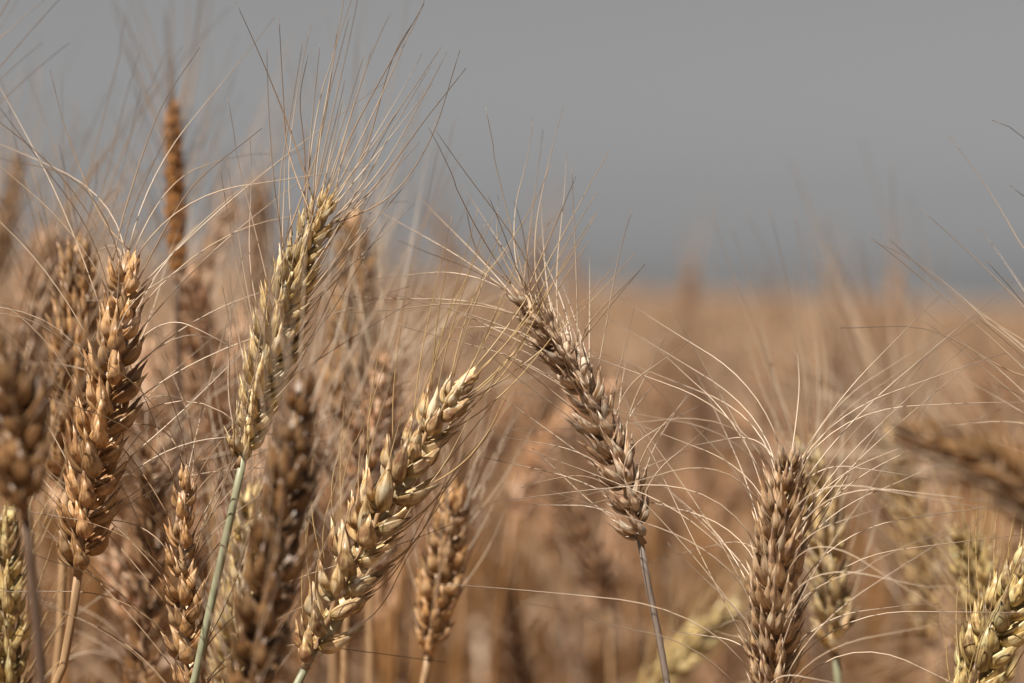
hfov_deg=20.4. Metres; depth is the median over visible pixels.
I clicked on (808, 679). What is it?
wheat stalk
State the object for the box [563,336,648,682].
wheat stalk
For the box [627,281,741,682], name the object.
wheat stalk
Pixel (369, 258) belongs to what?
wheat stalk
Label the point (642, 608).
wheat stalk
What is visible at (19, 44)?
wheat stalk
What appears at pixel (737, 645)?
wheat stalk
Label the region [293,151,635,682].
wheat stalk
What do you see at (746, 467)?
wheat stalk
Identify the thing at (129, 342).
wheat stalk
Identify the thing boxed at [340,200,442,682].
wheat stalk
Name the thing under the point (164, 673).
wheat stalk
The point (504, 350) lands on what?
wheat stalk
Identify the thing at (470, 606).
wheat stalk
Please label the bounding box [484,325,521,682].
wheat stalk
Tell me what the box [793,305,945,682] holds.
wheat stalk
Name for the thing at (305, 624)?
wheat stalk
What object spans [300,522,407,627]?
wheat stalk
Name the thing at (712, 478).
wheat stalk
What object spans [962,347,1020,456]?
wheat stalk
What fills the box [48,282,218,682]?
wheat stalk
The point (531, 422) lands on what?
wheat stalk
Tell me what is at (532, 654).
wheat stalk
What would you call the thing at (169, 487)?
wheat stalk
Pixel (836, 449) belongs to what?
wheat stalk
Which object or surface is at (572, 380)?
wheat stalk
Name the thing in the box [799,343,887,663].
wheat stalk
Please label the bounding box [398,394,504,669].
wheat stalk
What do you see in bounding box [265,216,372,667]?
wheat stalk
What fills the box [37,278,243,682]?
wheat stalk
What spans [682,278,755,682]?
wheat stalk
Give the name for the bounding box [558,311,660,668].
wheat stalk
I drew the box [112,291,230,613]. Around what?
wheat stalk
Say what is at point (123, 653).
wheat stalk
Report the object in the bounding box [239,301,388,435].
wheat stalk
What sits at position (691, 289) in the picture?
wheat stalk
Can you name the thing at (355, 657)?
wheat stalk
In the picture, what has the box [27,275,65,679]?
wheat stalk
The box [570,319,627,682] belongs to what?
wheat stalk
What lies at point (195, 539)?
wheat stalk
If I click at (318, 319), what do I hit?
wheat stalk
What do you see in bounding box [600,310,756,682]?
wheat stalk
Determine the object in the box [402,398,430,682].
wheat stalk
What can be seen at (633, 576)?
wheat stalk
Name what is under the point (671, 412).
wheat stalk
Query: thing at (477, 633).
wheat stalk
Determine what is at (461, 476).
wheat stalk
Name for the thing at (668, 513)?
wheat stalk
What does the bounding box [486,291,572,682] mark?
wheat stalk
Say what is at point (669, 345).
wheat stalk
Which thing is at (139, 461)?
wheat stalk
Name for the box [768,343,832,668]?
wheat stalk
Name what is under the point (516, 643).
wheat stalk
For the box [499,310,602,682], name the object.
wheat stalk
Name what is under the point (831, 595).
wheat stalk
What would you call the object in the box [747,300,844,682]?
wheat stalk
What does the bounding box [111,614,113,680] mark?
wheat stalk
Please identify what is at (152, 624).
wheat stalk
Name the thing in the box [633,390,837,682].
wheat stalk
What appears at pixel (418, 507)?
wheat stalk
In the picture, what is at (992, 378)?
wheat stalk
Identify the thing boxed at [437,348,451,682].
wheat stalk
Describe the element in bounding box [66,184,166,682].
wheat stalk
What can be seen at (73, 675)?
wheat stalk
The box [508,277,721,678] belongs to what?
wheat stalk
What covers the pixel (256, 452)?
wheat stalk
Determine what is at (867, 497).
wheat stalk
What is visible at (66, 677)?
wheat stalk
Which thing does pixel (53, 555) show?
wheat stalk
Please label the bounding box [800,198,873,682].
wheat stalk
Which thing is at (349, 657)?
wheat stalk
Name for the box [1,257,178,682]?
wheat stalk
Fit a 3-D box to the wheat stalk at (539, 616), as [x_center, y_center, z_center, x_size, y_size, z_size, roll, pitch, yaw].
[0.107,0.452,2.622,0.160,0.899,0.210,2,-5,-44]
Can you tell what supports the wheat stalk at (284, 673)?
on the ground
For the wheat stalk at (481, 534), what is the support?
on the ground
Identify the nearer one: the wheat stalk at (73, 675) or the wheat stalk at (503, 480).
the wheat stalk at (73, 675)
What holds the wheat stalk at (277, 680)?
on the ground
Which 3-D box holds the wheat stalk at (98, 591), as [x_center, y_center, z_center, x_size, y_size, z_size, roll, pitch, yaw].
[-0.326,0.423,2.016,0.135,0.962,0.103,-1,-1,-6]
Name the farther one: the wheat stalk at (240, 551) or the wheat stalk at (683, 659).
the wheat stalk at (683, 659)
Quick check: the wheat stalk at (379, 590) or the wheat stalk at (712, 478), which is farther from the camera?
the wheat stalk at (712, 478)
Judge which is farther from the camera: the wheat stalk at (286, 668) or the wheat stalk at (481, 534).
the wheat stalk at (481, 534)
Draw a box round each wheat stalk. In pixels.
[0,0,68,117]
[0,7,315,682]
[0,11,196,679]
[0,17,409,682]
[0,20,135,682]
[0,29,112,289]
[0,159,115,682]
[0,237,50,664]
[0,254,451,682]
[0,293,104,682]
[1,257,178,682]
[2,439,219,678]
[2,481,220,613]
[3,222,89,682]
[3,247,71,675]
[3,253,128,680]
[10,240,433,682]
[14,238,57,645]
[16,620,114,682]
[18,511,33,647]
[24,342,151,682]
[27,199,125,682]
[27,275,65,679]
[32,231,107,682]
[32,351,100,644]
[36,566,121,658]
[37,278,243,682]
[38,251,104,682]
[42,226,243,682]
[44,191,167,682]
[44,343,77,682]
[46,224,114,682]
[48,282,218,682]
[50,350,262,682]
[55,192,175,682]
[57,239,281,682]
[58,213,145,671]
[61,206,208,682]
[66,33,299,682]
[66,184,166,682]
[69,368,166,682]
[70,219,154,678]
[74,224,112,667]
[83,213,296,682]
[94,338,224,673]
[100,308,168,682]
[104,0,243,667]
[106,198,165,681]
[108,230,243,407]
[108,343,243,682]
[110,232,165,682]
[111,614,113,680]
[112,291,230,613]
[116,488,121,682]
[126,33,321,682]
[126,331,177,682]
[126,434,152,631]
[134,348,318,677]
[134,430,193,531]
[138,254,328,682]
[139,251,364,679]
[149,119,460,682]
[151,218,331,662]
[153,128,248,682]
[155,320,329,682]
[157,252,212,348]
[159,243,237,682]
[159,298,283,682]
[165,315,396,682]
[165,348,363,681]
[166,272,355,682]
[166,282,262,571]
[187,239,248,345]
[188,179,329,680]
[190,0,465,682]
[192,254,311,682]
[198,248,295,678]
[204,24,315,659]
[208,325,308,679]
[210,184,280,386]
[210,189,304,560]
[210,264,273,665]
[227,80,623,682]
[227,337,303,669]
[232,374,287,559]
[232,382,318,668]
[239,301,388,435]
[247,336,279,682]
[259,272,364,675]
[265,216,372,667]
[270,251,491,682]
[270,415,404,637]
[277,244,340,682]
[277,360,325,682]
[282,0,437,682]
[289,303,392,682]
[291,214,489,682]
[292,386,364,682]
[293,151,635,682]
[293,235,427,682]
[293,264,357,682]
[293,305,382,682]
[294,339,383,676]
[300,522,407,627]
[302,198,424,669]
[305,264,337,399]
[311,171,404,665]
[311,307,468,682]
[314,289,474,682]
[318,242,558,682]
[321,305,404,682]
[326,166,473,682]
[327,246,428,682]
[336,107,708,682]
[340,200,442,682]
[350,420,542,682]
[355,127,479,682]
[359,312,417,682]
[365,250,592,682]
[365,268,479,672]
[366,340,390,682]
[367,206,530,682]
[370,266,423,682]
[372,287,397,344]
[373,282,558,661]
[389,262,467,681]
[390,255,446,682]
[390,273,519,682]
[392,461,580,682]
[397,291,556,682]
[397,328,522,676]
[398,291,510,682]
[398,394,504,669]
[400,255,651,682]
[401,300,478,682]
[401,336,506,426]
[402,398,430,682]
[419,265,574,682]
[429,237,567,682]
[430,265,454,682]
[431,308,539,681]
[433,281,1023,682]
[437,240,548,682]
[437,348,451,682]
[437,415,503,682]
[443,294,608,682]
[453,281,539,682]
[458,335,624,682]
[459,491,568,682]
[465,248,546,666]
[474,474,598,682]
[476,262,529,654]
[479,307,565,618]
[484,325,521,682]
[484,337,576,666]
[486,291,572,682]
[486,311,623,682]
[487,431,546,682]
[489,290,728,682]
[497,293,585,673]
[498,267,618,682]
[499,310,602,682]
[501,160,626,657]
[502,273,537,680]
[504,297,624,679]
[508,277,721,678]
[514,320,596,682]
[518,349,571,616]
[529,283,665,677]
[529,288,595,682]
[530,181,709,682]
[532,295,623,661]
[536,379,652,673]
[537,296,652,682]
[552,385,694,681]
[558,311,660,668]
[560,286,679,682]
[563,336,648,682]
[564,274,632,674]
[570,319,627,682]
[572,296,704,678]
[580,364,665,682]
[582,357,638,682]
[595,288,664,659]
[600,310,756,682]
[602,344,689,682]
[610,312,672,674]
[619,270,716,682]
[621,256,752,641]
[622,369,791,654]
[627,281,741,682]
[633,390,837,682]
[636,356,678,682]
[638,302,749,673]
[638,318,749,682]
[639,527,862,682]
[646,277,759,682]
[657,192,755,678]
[657,295,729,682]
[667,353,804,682]
[673,270,1023,531]
[676,510,754,682]
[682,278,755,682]
[686,349,796,678]
[688,333,819,668]
[694,321,794,668]
[713,204,893,682]
[728,295,801,650]
[730,459,849,682]
[745,141,1005,682]
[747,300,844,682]
[754,347,813,682]
[760,496,838,682]
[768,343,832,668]
[773,360,837,682]
[776,439,871,645]
[791,334,885,682]
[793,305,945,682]
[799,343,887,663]
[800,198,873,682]
[803,357,906,489]
[820,421,882,682]
[827,257,904,649]
[829,380,1022,682]
[839,199,925,680]
[839,235,914,682]
[842,346,996,682]
[849,343,958,682]
[851,120,1023,451]
[861,334,983,682]
[861,395,903,682]
[865,280,967,517]
[937,293,1023,682]
[942,488,1023,682]
[962,278,1023,618]
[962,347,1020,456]
[974,300,1023,662]
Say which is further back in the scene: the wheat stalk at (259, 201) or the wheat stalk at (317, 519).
the wheat stalk at (317, 519)
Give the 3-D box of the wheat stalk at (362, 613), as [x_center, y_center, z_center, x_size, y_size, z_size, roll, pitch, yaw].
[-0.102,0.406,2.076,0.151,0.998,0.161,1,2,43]
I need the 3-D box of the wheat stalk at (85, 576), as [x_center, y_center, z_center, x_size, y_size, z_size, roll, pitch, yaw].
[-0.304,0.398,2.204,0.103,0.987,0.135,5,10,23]
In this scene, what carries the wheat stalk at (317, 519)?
on the ground
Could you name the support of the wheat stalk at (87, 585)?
on the ground
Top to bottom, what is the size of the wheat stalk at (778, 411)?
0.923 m
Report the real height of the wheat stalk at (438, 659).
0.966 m
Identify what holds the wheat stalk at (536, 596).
on the ground
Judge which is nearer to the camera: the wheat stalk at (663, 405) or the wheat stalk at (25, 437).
the wheat stalk at (25, 437)
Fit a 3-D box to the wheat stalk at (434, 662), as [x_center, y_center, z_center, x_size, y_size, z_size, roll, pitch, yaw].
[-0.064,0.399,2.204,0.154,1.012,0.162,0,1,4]
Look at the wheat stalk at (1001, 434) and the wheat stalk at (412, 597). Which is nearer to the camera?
the wheat stalk at (412, 597)
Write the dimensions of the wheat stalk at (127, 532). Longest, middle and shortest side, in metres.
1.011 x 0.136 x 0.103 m
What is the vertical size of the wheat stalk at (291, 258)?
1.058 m
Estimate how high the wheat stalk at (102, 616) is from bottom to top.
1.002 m
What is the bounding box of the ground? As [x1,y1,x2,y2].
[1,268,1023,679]
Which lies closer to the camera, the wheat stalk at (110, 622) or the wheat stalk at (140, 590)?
the wheat stalk at (140, 590)
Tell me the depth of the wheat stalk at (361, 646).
2.38 m
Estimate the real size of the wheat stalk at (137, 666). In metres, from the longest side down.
0.918 x 0.322 x 0.251 m
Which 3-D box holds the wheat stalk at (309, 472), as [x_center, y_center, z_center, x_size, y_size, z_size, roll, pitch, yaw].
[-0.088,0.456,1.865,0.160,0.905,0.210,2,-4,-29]
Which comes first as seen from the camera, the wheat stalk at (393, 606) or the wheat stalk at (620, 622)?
the wheat stalk at (393, 606)
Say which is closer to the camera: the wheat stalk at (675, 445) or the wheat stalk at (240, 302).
the wheat stalk at (240, 302)
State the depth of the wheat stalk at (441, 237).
2.36 m
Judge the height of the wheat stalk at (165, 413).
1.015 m
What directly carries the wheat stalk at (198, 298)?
on the ground
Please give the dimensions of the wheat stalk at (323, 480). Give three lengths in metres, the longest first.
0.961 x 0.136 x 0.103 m
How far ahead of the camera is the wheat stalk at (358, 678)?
2.53 m
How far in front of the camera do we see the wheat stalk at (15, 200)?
1.50 m
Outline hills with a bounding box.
[15,264,1023,306]
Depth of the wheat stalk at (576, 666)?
1.72 m
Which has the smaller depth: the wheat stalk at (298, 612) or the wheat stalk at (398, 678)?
the wheat stalk at (298, 612)
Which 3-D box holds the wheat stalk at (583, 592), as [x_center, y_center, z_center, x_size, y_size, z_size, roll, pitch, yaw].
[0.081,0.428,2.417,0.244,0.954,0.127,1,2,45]
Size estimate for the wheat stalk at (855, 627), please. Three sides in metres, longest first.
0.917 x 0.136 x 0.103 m
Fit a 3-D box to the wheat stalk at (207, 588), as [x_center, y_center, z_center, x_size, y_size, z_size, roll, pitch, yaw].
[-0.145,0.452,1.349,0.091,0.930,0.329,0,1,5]
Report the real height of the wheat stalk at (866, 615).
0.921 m
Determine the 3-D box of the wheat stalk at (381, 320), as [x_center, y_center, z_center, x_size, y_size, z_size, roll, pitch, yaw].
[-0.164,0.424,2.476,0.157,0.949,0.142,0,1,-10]
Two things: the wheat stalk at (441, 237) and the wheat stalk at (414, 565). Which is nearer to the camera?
the wheat stalk at (441, 237)
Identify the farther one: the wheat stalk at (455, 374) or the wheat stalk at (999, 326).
the wheat stalk at (455, 374)
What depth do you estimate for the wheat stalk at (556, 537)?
1.88 m
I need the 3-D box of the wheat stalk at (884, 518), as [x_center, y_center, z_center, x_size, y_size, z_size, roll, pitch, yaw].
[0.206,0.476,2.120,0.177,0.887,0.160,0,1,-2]
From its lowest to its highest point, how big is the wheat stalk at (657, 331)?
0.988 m
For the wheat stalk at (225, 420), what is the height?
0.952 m
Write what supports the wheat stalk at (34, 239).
on the ground
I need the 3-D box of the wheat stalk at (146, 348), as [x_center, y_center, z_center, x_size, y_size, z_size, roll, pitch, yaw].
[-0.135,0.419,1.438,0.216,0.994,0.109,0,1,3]
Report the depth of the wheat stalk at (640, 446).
2.25 m
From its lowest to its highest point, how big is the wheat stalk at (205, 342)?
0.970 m
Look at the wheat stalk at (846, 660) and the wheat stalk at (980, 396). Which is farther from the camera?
the wheat stalk at (846, 660)
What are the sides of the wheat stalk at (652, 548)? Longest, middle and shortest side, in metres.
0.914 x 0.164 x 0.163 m
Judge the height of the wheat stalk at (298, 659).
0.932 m
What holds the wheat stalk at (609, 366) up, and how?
on the ground
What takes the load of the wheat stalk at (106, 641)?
on the ground
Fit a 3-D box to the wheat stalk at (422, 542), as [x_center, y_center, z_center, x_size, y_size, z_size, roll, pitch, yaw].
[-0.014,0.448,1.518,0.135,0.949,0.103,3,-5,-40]
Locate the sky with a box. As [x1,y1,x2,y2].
[0,0,1023,300]
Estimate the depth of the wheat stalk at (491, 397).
1.76 m
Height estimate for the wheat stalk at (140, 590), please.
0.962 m
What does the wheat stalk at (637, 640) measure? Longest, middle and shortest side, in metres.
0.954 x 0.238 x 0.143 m
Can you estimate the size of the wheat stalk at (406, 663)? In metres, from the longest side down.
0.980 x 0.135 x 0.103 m
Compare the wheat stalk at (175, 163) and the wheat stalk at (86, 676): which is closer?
the wheat stalk at (175, 163)
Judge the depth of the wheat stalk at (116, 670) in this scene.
1.70 m
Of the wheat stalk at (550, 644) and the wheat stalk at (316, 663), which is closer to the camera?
the wheat stalk at (316, 663)
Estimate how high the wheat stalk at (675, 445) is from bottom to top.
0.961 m
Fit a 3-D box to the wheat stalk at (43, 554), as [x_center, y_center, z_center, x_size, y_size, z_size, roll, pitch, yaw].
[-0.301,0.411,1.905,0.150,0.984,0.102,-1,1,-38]
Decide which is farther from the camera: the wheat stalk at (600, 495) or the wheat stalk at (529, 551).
the wheat stalk at (529, 551)
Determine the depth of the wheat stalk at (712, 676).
1.58 m
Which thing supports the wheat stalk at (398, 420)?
on the ground
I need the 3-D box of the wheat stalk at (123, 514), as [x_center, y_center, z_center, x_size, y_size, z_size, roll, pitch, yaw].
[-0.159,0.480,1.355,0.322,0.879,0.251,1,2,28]
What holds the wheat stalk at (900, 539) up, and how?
on the ground
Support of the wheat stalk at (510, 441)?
on the ground
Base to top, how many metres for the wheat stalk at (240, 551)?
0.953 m
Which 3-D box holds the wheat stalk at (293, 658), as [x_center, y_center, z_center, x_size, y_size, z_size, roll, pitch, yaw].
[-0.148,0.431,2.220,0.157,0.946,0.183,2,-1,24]
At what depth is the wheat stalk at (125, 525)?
1.55 m
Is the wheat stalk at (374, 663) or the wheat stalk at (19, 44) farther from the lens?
the wheat stalk at (374, 663)
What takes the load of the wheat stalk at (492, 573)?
on the ground
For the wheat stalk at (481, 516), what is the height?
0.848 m
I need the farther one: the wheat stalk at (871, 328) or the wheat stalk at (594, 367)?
the wheat stalk at (871, 328)
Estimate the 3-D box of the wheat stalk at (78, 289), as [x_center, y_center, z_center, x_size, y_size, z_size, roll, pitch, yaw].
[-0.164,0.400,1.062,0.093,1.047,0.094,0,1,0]
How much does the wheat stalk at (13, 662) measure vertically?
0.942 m
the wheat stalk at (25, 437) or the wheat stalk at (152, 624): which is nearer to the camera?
the wheat stalk at (25, 437)
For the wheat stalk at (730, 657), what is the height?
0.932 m
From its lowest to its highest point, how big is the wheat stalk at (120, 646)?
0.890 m
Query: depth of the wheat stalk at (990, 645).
0.96 m
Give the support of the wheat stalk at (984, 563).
on the ground
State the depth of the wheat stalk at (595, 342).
2.35 m
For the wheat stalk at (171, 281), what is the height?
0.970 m
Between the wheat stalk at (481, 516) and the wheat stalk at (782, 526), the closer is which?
the wheat stalk at (782, 526)
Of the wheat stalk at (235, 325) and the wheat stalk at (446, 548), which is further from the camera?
the wheat stalk at (235, 325)
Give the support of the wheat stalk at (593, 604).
on the ground
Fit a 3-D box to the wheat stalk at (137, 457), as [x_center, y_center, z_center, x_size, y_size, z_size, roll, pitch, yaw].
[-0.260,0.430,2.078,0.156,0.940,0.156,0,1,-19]
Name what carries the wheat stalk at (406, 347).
on the ground
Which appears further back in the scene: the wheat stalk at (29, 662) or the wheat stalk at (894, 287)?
the wheat stalk at (894, 287)
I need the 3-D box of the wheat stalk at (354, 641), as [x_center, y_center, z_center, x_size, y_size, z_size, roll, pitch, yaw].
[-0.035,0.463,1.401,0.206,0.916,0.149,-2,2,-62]
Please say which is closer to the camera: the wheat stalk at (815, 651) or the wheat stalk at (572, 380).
the wheat stalk at (572, 380)
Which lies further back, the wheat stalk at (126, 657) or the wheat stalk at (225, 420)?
the wheat stalk at (126, 657)
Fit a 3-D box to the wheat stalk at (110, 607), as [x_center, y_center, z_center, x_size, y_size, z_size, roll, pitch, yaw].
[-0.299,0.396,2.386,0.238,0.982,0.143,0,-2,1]
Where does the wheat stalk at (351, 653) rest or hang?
on the ground
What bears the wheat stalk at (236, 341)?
on the ground
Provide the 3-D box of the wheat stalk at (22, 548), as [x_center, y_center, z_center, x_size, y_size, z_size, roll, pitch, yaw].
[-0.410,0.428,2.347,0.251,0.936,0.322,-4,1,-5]
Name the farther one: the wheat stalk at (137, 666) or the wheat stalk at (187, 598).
the wheat stalk at (137, 666)
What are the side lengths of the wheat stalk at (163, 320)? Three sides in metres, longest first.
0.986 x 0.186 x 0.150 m
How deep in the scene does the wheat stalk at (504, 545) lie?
2.50 m
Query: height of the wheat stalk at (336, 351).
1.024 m
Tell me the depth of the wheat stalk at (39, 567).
2.34 m
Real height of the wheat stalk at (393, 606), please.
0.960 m
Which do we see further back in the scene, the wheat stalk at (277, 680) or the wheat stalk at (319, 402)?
the wheat stalk at (277, 680)
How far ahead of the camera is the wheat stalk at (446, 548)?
1.06 m
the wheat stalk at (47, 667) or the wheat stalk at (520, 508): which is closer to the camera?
the wheat stalk at (520, 508)
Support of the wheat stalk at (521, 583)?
on the ground
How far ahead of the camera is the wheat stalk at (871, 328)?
3.02 m
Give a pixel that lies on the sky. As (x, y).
(687, 100)
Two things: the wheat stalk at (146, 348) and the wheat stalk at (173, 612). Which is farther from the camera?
the wheat stalk at (173, 612)
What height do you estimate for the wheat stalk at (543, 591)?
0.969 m
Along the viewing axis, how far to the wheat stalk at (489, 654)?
2.44 m
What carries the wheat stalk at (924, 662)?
on the ground
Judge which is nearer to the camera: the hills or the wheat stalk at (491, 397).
the wheat stalk at (491, 397)
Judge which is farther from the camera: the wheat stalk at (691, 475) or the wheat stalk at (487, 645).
the wheat stalk at (487, 645)
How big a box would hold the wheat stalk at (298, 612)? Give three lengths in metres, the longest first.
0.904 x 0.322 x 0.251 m
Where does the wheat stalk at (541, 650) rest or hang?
on the ground
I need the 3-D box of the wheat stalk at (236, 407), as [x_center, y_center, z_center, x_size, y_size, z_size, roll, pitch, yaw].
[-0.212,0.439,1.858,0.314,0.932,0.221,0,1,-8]
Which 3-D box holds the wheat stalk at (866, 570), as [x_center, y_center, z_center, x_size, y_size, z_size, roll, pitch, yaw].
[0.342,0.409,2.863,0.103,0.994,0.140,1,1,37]
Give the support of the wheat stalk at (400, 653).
on the ground
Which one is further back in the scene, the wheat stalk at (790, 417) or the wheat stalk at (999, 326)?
the wheat stalk at (790, 417)
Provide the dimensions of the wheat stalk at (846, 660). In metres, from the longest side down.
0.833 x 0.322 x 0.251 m
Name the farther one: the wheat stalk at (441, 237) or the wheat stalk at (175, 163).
the wheat stalk at (441, 237)
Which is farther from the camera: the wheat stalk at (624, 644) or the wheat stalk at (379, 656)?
the wheat stalk at (624, 644)
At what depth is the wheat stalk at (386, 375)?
1.10 m
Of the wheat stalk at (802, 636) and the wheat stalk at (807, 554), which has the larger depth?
the wheat stalk at (802, 636)
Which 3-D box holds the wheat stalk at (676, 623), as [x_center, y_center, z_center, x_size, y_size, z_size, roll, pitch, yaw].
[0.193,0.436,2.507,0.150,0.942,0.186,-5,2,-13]
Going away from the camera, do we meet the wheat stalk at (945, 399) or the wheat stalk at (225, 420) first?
the wheat stalk at (225, 420)
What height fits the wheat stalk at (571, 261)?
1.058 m
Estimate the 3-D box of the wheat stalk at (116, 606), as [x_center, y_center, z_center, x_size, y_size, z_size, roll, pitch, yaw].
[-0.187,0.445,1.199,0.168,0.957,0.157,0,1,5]
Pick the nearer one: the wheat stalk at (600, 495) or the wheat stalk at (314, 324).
the wheat stalk at (600, 495)
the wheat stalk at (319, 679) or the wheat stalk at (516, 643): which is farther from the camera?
the wheat stalk at (319, 679)
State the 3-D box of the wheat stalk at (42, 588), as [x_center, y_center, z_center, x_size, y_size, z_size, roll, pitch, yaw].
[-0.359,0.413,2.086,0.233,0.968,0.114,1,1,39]
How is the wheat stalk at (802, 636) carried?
on the ground
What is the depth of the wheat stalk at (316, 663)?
2.00 m
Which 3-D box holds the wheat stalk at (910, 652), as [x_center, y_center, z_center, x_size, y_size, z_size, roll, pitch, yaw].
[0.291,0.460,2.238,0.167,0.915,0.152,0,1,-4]
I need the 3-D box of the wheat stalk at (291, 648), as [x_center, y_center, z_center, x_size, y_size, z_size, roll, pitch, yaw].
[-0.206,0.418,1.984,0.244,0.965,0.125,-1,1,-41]
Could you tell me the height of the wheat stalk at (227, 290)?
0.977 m
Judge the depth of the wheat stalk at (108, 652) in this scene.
1.68 m
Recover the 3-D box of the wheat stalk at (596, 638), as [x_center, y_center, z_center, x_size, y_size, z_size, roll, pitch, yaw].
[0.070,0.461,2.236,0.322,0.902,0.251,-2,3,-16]
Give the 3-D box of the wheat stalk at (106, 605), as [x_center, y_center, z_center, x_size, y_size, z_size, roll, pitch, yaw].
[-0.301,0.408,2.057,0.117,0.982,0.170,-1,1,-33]
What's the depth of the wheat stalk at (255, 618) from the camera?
0.83 m
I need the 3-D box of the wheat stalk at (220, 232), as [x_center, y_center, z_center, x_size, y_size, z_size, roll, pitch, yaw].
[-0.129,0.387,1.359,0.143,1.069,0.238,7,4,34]
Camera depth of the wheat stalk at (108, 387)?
0.95 m
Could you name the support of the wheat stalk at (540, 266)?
on the ground
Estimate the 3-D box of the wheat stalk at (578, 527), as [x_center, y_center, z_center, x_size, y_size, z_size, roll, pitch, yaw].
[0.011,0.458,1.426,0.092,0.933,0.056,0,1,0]
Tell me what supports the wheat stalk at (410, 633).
on the ground
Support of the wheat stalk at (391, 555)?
on the ground
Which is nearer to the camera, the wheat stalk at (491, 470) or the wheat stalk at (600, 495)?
the wheat stalk at (600, 495)
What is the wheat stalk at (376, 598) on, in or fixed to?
on the ground
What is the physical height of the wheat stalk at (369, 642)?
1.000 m
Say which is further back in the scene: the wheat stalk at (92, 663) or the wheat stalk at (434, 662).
the wheat stalk at (434, 662)
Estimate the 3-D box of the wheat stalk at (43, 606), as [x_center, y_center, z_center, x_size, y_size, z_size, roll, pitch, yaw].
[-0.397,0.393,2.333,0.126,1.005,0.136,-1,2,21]
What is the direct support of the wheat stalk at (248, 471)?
on the ground
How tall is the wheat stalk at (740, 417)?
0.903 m
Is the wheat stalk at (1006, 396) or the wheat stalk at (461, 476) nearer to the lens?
the wheat stalk at (461, 476)
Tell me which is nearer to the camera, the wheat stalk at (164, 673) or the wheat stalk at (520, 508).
the wheat stalk at (520, 508)
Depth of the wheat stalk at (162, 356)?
2.41 m
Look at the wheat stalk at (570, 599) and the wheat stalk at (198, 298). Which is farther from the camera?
the wheat stalk at (570, 599)
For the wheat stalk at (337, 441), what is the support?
on the ground
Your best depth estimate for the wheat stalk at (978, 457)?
0.73 m
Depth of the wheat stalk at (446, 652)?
1.98 m

